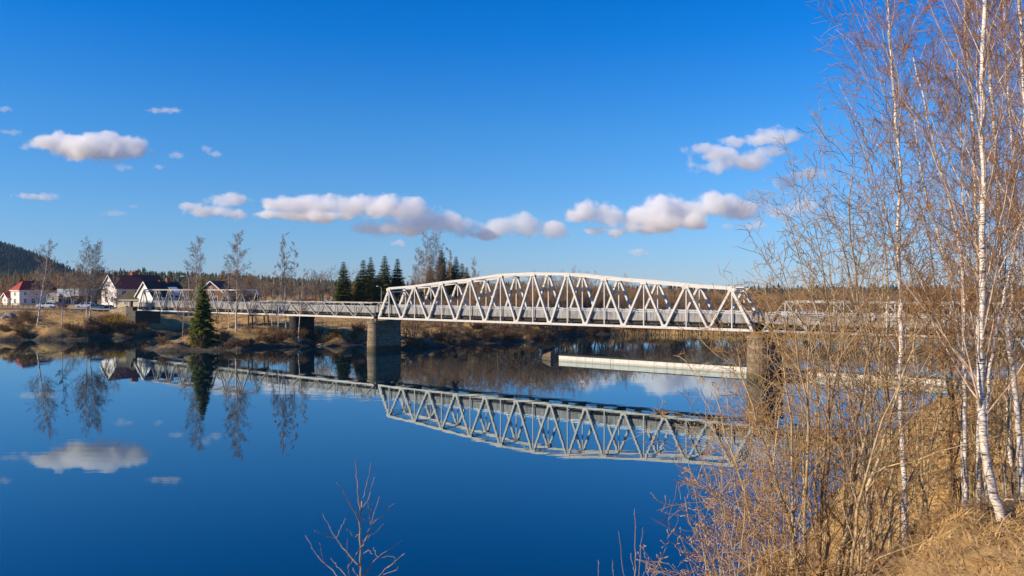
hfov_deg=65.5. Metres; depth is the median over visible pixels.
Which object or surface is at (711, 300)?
bare tree
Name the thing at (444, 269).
pine tree
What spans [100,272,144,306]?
red roofed house
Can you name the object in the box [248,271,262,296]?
bare tree
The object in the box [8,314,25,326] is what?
brown shrub
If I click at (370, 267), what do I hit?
spruce tree
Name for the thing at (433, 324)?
bare tree
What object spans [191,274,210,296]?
bare tree
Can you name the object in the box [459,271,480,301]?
bare tree
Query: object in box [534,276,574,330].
bare tree
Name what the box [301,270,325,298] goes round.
bare tree
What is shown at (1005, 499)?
fallen branch
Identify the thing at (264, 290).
bare tree
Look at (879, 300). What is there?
bare tree
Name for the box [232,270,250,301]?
pine tree
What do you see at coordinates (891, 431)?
willow shrub
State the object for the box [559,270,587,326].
bare tree
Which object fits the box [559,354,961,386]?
floating boom
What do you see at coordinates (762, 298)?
bare tree
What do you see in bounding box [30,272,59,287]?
bare tree
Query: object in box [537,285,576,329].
bare tree
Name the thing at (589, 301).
bare tree
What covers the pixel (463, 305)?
bare tree
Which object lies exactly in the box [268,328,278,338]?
brown shrub
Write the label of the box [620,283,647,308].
bare tree
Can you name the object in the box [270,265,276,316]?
birch tree
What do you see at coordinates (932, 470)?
willow shrub
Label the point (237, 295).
birch tree
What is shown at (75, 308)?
guard rail
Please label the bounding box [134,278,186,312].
white house
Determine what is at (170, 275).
forest
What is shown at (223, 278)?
bare tree
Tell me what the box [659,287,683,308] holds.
bare tree
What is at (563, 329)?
brown shrub
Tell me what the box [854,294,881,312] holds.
bare tree
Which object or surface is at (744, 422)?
willow shrub
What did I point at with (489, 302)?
bare tree
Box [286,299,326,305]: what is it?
long barn
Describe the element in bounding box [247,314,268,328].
timber trestle
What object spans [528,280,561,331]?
bare tree
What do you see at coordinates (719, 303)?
bare tree
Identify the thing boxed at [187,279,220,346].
spruce tree
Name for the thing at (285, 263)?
birch tree
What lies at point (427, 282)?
pine tree
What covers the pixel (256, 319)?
sapling
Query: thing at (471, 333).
brown shrub
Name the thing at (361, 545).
sapling
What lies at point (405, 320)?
bare tree
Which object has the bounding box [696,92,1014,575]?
willow shrub
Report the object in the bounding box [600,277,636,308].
bare tree
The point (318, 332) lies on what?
brown shrub
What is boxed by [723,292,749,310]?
bare tree
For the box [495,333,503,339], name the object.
brown shrub
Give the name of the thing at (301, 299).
birch tree
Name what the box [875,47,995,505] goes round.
birch tree
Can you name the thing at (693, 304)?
bare tree
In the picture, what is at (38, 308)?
road
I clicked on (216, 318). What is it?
sapling
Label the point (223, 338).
brown shrub
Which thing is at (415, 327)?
bare tree
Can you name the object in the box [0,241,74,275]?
forest
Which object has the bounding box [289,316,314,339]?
bridge pier
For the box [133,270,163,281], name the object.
white house
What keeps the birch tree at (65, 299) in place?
on the ground at (170, 323)
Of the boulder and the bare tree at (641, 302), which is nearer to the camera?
the boulder
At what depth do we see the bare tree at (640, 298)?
192.00 m
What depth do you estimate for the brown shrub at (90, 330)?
165.05 m
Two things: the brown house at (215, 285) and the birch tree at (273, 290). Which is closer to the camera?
the birch tree at (273, 290)
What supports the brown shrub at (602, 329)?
on the ground at (170, 323)
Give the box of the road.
[0,308,108,310]
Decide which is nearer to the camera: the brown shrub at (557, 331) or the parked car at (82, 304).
the brown shrub at (557, 331)
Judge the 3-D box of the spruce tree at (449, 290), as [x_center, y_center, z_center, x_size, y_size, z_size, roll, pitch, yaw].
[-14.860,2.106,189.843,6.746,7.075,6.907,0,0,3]
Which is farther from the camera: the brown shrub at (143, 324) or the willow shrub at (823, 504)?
the brown shrub at (143, 324)
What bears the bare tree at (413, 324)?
on the ground at (170, 323)
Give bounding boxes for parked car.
[36,302,56,307]
[75,302,94,307]
[85,304,105,310]
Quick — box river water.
[0,334,1023,575]
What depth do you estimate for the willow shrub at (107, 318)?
171.57 m
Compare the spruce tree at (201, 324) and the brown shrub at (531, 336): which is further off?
the brown shrub at (531, 336)
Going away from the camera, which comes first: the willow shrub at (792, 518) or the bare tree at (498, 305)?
the willow shrub at (792, 518)
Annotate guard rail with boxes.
[69,307,111,311]
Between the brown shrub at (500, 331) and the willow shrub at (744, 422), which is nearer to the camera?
the willow shrub at (744, 422)
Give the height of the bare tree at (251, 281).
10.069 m
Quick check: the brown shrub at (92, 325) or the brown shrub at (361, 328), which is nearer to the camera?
the brown shrub at (361, 328)
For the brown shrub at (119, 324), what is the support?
on the ground at (170, 323)
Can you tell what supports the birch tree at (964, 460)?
on the ground at (170, 323)
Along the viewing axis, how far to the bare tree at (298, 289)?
224.07 m
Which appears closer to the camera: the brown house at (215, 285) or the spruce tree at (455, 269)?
the spruce tree at (455, 269)
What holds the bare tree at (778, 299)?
on the ground at (170, 323)
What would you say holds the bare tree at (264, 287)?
on the ground at (170, 323)
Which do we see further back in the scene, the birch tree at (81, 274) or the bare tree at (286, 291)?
the bare tree at (286, 291)
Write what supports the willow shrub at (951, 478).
on the ground at (170, 323)
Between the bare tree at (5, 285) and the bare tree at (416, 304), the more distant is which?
the bare tree at (5, 285)
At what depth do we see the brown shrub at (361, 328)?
149.54 m
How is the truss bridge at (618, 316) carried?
on the bridge pier at (751, 345)
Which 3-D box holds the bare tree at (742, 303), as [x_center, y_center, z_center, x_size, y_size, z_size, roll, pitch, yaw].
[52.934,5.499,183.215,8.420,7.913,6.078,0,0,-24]
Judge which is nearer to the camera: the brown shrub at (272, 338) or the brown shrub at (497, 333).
the brown shrub at (272, 338)
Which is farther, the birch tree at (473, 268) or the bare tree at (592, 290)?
the birch tree at (473, 268)
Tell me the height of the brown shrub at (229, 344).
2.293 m
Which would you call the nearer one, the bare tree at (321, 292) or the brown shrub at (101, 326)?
the brown shrub at (101, 326)
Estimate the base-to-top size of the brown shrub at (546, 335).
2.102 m
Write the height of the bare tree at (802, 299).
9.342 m
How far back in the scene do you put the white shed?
228.75 m
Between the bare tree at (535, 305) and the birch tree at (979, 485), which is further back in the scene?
the bare tree at (535, 305)
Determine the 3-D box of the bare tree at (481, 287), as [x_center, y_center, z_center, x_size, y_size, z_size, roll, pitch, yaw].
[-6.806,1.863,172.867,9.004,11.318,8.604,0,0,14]
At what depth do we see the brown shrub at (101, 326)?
168.03 m
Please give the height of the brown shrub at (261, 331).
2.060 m
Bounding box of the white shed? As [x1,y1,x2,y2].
[0,293,10,304]
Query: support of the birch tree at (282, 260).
on the ground at (170, 323)
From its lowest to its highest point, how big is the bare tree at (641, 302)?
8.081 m
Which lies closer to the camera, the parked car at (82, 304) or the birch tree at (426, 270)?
the parked car at (82, 304)
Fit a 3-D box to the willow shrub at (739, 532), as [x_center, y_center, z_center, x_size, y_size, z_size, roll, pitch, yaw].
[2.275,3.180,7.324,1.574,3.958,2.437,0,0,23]
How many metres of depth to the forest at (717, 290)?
630.12 m
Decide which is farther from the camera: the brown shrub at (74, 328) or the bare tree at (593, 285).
the bare tree at (593, 285)
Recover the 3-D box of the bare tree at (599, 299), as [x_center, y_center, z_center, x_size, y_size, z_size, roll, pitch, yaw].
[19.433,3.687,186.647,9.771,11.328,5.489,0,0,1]
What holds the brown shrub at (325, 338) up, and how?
on the ground at (170, 323)
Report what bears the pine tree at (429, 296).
on the ground at (170, 323)
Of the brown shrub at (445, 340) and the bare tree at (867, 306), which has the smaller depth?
the brown shrub at (445, 340)
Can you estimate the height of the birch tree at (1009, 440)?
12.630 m
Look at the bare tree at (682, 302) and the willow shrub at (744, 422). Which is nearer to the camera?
the willow shrub at (744, 422)
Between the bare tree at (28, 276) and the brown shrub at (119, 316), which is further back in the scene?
the bare tree at (28, 276)
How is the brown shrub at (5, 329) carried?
on the ground at (170, 323)
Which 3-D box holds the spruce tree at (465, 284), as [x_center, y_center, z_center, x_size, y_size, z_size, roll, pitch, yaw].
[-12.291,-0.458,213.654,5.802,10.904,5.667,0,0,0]
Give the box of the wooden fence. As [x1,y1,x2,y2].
[2,303,33,307]
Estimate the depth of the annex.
196.35 m
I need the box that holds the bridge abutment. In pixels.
[110,301,159,324]
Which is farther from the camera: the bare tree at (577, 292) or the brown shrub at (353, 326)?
the bare tree at (577, 292)
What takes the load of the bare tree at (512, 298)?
on the ground at (170, 323)
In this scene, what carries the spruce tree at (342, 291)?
on the ground at (170, 323)
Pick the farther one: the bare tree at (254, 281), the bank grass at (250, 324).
the bare tree at (254, 281)
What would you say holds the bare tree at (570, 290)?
on the ground at (170, 323)
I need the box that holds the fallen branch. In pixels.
[983,498,1023,522]
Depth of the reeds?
177.46 m
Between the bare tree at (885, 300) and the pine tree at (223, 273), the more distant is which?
the pine tree at (223, 273)
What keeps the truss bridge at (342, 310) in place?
on the bridge pier at (383, 335)
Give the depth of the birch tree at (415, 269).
208.79 m
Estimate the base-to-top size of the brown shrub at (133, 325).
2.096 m
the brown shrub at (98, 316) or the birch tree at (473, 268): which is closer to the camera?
the brown shrub at (98, 316)
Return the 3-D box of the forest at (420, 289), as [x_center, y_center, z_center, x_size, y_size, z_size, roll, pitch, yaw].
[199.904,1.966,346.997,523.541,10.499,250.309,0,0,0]
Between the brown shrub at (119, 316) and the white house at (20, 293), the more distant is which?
the white house at (20, 293)
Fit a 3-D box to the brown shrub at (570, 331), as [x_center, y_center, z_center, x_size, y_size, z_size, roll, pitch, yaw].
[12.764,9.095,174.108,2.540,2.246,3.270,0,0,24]
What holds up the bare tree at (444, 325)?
on the ground at (170, 323)
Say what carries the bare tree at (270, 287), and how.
on the ground at (170, 323)
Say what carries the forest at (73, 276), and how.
on the ground at (170, 323)
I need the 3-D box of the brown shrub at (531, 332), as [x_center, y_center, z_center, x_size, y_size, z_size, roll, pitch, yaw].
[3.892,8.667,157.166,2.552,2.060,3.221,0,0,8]
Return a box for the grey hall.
[46,290,57,302]
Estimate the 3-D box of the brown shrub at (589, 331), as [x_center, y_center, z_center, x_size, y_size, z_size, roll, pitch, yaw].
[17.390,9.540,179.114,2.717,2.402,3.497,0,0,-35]
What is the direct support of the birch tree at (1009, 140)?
on the ground at (170, 323)
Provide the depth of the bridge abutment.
180.26 m
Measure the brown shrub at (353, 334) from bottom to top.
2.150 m
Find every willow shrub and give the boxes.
[98,314,113,321]
[103,313,130,330]
[624,168,950,575]
[636,366,822,575]
[652,287,861,575]
[665,176,949,575]
[679,341,915,575]
[683,412,805,575]
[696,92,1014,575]
[727,267,958,575]
[762,269,1013,575]
[786,121,1004,551]
[821,266,968,519]
[855,189,1023,510]
[861,274,1016,538]
[874,264,1019,482]
[892,215,1023,501]
[936,269,1023,511]
[949,285,1023,430]
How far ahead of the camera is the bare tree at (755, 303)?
186.23 m
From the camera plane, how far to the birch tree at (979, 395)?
7.95 m
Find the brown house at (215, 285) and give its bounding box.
[201,281,235,302]
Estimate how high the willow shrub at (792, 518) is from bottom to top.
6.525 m
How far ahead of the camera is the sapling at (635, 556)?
6.30 m
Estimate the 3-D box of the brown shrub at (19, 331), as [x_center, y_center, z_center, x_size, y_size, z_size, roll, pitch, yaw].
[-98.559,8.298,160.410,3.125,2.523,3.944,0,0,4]
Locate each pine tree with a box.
[218,270,230,283]
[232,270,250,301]
[245,274,262,301]
[421,268,433,298]
[423,288,438,304]
[432,250,451,300]
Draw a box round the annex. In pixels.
[113,290,138,307]
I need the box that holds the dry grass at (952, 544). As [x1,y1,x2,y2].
[761,400,1023,575]
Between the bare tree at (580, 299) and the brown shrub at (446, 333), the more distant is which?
the bare tree at (580, 299)
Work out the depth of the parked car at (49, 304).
193.30 m
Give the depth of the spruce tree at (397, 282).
209.22 m
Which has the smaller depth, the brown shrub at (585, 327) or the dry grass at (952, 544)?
the dry grass at (952, 544)
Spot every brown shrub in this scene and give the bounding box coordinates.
[0,326,10,331]
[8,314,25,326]
[12,324,32,335]
[17,310,30,318]
[21,313,39,323]
[61,320,72,329]
[67,321,86,333]
[82,317,103,325]
[84,323,97,330]
[85,326,98,334]
[93,312,112,321]
[98,321,112,329]
[110,319,128,332]
[113,312,128,321]
[125,321,140,329]
[137,319,149,328]
[154,334,171,345]
[191,334,207,347]
[211,330,230,342]
[219,338,239,348]
[234,337,247,345]
[245,337,259,345]
[254,328,267,335]
[261,333,271,342]
[262,333,278,342]
[266,322,281,332]
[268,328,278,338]
[272,327,297,340]
[295,325,311,338]
[314,326,326,335]
[322,335,331,341]
[328,329,345,337]
[348,330,362,339]
[350,321,367,331]
[354,322,367,332]
[409,340,422,348]
[431,328,447,341]
[436,330,451,341]
[439,332,452,343]
[456,336,471,344]
[463,326,477,337]
[471,322,479,328]
[478,328,495,340]
[491,325,507,338]
[494,326,510,336]
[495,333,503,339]
[506,329,519,336]
[525,332,536,339]
[526,328,537,334]
[541,331,553,338]
[547,328,559,336]
[560,327,567,332]
[565,326,575,333]
[579,326,590,331]
[583,328,596,334]
[596,326,606,331]
[622,323,636,331]
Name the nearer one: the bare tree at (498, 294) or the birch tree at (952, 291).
the birch tree at (952, 291)
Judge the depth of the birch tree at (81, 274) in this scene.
171.31 m
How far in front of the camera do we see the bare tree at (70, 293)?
230.44 m
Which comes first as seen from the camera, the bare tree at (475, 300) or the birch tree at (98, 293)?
the bare tree at (475, 300)
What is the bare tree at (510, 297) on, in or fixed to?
on the ground at (170, 323)
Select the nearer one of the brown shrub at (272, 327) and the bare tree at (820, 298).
the brown shrub at (272, 327)
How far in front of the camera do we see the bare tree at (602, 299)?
187.12 m
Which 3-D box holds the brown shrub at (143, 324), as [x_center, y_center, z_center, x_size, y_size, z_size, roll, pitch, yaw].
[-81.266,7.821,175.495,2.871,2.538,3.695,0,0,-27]
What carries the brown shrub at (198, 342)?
on the ground at (170, 323)
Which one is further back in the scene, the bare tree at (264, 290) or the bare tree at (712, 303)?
the bare tree at (264, 290)
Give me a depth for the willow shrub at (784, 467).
10.68 m
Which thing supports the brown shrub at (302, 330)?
on the ground at (170, 323)
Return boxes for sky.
[0,0,1023,288]
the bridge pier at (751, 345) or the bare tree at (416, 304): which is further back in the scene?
the bare tree at (416, 304)
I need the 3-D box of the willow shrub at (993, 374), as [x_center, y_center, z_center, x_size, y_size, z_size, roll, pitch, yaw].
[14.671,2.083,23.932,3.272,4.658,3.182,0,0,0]
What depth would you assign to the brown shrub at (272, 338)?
140.50 m
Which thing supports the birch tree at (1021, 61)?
on the ground at (170, 323)
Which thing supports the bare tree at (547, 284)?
on the ground at (170, 323)
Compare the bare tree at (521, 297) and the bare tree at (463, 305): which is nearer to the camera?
the bare tree at (463, 305)
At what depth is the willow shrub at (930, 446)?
10.34 m
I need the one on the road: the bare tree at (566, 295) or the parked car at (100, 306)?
the parked car at (100, 306)
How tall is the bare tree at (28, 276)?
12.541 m
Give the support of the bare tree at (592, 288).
on the ground at (170, 323)
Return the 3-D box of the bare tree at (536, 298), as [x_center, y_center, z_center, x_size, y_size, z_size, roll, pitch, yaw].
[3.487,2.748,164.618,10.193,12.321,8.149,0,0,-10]
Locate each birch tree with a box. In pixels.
[27,239,61,324]
[55,261,69,323]
[69,236,102,316]
[76,238,114,317]
[178,236,211,313]
[222,255,235,329]
[223,229,252,330]
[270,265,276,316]
[272,240,286,328]
[279,233,292,330]
[285,242,300,313]
[296,269,312,339]
[406,246,426,297]
[412,232,437,294]
[425,232,447,303]
[445,247,453,279]
[471,258,477,285]
[805,0,980,559]
[817,0,1023,521]
[869,0,1023,508]
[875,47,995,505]
[905,22,1016,505]
[906,0,1020,513]
[928,0,1023,498]
[928,61,1023,507]
[942,0,1023,346]
[943,0,1023,464]
[949,0,1023,373]
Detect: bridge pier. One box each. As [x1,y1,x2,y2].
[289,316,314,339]
[367,319,400,351]
[746,332,783,379]
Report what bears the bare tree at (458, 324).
on the ground at (170, 323)
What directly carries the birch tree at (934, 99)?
on the ground at (170, 323)
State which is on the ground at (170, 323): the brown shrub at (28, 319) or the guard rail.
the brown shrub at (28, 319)
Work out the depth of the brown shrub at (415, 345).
135.54 m
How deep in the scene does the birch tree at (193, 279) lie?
147.54 m
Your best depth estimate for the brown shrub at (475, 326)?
157.95 m
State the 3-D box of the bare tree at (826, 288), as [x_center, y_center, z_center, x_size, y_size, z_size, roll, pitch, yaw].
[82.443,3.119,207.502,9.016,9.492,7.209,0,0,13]
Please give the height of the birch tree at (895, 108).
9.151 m
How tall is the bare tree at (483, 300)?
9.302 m
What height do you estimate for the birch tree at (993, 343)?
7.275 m
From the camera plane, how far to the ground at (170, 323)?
142.92 m
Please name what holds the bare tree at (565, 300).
on the ground at (170, 323)
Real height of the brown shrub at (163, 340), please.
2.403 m
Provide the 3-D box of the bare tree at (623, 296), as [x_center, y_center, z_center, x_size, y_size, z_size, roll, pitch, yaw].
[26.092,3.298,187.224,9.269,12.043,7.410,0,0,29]
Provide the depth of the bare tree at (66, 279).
299.37 m
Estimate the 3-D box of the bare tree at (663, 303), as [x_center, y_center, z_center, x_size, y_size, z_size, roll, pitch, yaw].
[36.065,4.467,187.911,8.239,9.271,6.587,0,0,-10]
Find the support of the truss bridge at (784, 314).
on the bridge pier at (751, 345)
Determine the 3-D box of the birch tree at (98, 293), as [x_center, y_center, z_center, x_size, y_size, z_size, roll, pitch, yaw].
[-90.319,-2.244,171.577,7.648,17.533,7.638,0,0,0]
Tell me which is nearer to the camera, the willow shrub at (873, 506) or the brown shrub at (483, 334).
the willow shrub at (873, 506)
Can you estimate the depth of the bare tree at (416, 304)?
147.40 m
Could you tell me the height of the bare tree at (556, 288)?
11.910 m
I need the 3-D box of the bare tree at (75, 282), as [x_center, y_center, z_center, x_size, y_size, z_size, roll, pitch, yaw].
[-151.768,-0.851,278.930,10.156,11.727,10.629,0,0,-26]
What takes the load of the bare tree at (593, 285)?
on the ground at (170, 323)
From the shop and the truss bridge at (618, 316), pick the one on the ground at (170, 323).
the shop
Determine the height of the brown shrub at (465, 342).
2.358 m
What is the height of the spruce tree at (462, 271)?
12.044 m
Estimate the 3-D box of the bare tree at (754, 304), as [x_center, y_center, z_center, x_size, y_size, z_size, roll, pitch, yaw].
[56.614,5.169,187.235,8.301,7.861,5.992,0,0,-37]
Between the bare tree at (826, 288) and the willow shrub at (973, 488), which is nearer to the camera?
the willow shrub at (973, 488)
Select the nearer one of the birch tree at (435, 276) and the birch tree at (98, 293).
the birch tree at (98, 293)
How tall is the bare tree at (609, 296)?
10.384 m
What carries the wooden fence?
on the ground at (170, 323)
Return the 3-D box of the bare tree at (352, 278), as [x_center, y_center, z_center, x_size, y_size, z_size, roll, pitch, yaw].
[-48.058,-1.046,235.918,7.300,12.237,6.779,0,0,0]
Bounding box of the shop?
[57,289,96,304]
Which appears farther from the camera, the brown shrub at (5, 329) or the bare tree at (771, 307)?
the bare tree at (771, 307)
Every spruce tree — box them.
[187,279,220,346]
[330,262,356,305]
[351,260,374,305]
[365,257,380,306]
[372,256,398,306]
[389,259,410,304]
[413,293,427,304]
[438,285,456,304]
[449,257,463,302]
[459,263,464,278]
[462,267,471,294]
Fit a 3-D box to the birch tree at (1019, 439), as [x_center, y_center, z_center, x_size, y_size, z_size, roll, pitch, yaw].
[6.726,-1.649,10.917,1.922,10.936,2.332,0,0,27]
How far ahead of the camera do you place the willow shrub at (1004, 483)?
11.50 m
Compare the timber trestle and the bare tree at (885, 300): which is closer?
the timber trestle
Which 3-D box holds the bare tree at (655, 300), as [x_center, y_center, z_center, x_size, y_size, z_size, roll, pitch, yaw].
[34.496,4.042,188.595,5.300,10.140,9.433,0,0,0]
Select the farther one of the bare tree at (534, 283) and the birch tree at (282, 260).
the bare tree at (534, 283)
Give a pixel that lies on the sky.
(615, 138)
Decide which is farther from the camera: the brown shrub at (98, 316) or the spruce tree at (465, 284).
the spruce tree at (465, 284)
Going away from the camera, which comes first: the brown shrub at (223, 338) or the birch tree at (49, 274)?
the brown shrub at (223, 338)
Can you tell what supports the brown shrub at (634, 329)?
on the ground at (170, 323)
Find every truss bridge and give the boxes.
[137,289,263,313]
[250,300,388,318]
[378,272,764,331]
[762,300,1023,340]
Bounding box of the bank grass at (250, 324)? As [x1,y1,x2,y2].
[0,307,737,348]
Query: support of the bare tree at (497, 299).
on the ground at (170, 323)
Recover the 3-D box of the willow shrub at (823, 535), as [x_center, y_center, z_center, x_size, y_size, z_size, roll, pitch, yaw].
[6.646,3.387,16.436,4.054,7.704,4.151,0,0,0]
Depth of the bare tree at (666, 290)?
188.54 m
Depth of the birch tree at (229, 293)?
145.90 m
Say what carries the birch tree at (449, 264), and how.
on the ground at (170, 323)
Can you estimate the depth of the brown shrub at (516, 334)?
156.68 m
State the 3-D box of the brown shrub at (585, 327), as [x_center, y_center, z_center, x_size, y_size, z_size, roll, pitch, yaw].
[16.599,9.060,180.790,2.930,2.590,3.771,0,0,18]
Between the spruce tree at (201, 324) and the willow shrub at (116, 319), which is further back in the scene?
the willow shrub at (116, 319)
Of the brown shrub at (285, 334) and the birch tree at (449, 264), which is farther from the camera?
the birch tree at (449, 264)
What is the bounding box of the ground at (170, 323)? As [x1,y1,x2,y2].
[0,253,1023,575]
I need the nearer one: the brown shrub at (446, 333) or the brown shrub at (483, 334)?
the brown shrub at (446, 333)
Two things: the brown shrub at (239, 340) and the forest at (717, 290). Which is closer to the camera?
the brown shrub at (239, 340)
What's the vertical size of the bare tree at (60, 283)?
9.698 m
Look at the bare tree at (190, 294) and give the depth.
226.94 m
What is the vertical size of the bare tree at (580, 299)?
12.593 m
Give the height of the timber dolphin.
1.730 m
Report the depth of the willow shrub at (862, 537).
8.40 m
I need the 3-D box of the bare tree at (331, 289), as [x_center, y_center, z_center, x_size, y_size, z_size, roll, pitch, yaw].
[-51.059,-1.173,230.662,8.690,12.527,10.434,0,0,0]
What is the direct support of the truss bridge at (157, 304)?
on the timber trestle
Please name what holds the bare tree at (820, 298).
on the ground at (170, 323)
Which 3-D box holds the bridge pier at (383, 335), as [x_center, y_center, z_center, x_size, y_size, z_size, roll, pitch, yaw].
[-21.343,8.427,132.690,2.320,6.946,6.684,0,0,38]
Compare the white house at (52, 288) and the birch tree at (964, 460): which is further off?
the white house at (52, 288)
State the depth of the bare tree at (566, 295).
186.29 m
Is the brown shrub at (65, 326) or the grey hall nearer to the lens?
the brown shrub at (65, 326)
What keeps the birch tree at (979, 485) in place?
on the ground at (170, 323)
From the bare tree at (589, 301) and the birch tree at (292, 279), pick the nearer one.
the birch tree at (292, 279)
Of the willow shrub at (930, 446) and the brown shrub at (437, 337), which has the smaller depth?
the willow shrub at (930, 446)
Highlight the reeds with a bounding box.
[609,328,1001,336]
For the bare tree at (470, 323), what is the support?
on the ground at (170, 323)
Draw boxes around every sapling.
[175,284,192,336]
[212,307,223,329]
[254,312,259,329]
[305,460,404,575]
[598,509,666,575]
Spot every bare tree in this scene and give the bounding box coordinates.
[0,275,15,293]
[2,267,23,290]
[13,270,46,285]
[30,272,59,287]
[45,277,69,288]
[52,266,86,287]
[58,273,84,304]
[68,277,92,288]
[89,272,126,309]
[183,276,194,300]
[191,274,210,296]
[209,270,232,287]
[241,272,262,302]
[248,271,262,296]
[254,280,272,298]
[256,277,270,303]
[259,274,280,299]
[277,275,295,303]
[289,273,317,299]
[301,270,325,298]
[309,268,332,303]
[322,267,348,298]
[347,265,358,289]
[394,290,414,337]
[401,300,431,339]
[403,301,431,338]
[410,291,425,331]
[422,302,442,331]
[428,295,456,331]
[452,289,475,329]
[455,298,469,332]
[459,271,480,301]
[460,282,483,325]
[466,287,485,326]
[468,285,499,325]
[469,271,501,303]
[479,285,515,329]
[480,273,514,319]
[481,282,512,307]
[482,285,504,326]
[485,284,505,326]
[494,286,525,324]
[496,280,521,324]
[507,281,536,326]
[511,271,552,328]
[511,276,550,327]
[515,270,542,299]
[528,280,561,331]
[534,271,566,303]
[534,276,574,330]
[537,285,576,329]
[540,278,566,306]
[549,281,574,306]
[550,266,583,325]
[550,279,577,328]
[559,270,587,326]
[564,271,603,307]
[570,288,597,307]
[571,282,590,307]
[573,272,608,306]
[579,272,598,306]
[583,282,611,309]
[593,286,630,309]
[595,287,612,309]
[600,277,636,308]
[603,285,640,307]
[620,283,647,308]
[627,287,652,310]
[632,293,651,310]
[648,289,666,310]
[650,290,677,308]
[651,285,687,310]
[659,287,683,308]
[670,291,693,309]
[684,293,703,325]
[695,284,726,312]
[697,295,722,309]
[708,296,729,309]
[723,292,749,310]
[725,295,751,310]
[746,295,765,312]
[749,287,770,315]
[750,292,780,319]
[763,299,781,313]
[767,292,795,311]
[784,294,804,313]
[786,290,816,310]
[811,284,827,311]
[813,283,841,306]
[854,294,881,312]
[865,292,892,311]
[875,288,894,312]
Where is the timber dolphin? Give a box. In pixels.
[542,352,553,358]
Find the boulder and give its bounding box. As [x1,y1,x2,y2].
[4,312,15,318]
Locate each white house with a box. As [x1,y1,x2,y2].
[9,281,47,304]
[31,280,56,290]
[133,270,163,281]
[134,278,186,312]
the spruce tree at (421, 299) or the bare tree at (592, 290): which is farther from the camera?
the bare tree at (592, 290)
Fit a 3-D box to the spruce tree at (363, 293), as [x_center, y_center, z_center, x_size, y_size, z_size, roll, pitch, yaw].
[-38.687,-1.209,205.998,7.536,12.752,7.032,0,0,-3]
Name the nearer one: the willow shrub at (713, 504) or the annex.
the willow shrub at (713, 504)
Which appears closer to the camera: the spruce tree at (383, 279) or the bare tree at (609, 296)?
the bare tree at (609, 296)
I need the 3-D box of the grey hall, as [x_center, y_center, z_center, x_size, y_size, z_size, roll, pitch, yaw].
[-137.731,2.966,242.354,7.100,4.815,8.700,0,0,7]
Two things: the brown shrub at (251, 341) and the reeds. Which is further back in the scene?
the reeds
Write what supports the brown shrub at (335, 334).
on the ground at (170, 323)
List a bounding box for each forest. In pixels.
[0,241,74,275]
[0,267,213,299]
[16,274,1023,295]
[113,269,410,294]
[313,281,1023,309]
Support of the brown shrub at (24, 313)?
on the ground at (170, 323)
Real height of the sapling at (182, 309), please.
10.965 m
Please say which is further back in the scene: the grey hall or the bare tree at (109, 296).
the grey hall
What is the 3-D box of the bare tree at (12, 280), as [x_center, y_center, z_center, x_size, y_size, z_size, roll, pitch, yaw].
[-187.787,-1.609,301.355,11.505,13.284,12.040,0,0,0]
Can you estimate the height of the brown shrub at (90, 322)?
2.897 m
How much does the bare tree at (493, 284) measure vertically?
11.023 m
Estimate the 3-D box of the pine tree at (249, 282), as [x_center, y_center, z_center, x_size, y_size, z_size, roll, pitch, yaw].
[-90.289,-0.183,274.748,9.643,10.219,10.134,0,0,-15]
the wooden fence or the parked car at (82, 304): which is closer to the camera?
the parked car at (82, 304)
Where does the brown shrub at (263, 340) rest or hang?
on the ground at (170, 323)
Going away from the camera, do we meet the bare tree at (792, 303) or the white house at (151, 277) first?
the bare tree at (792, 303)

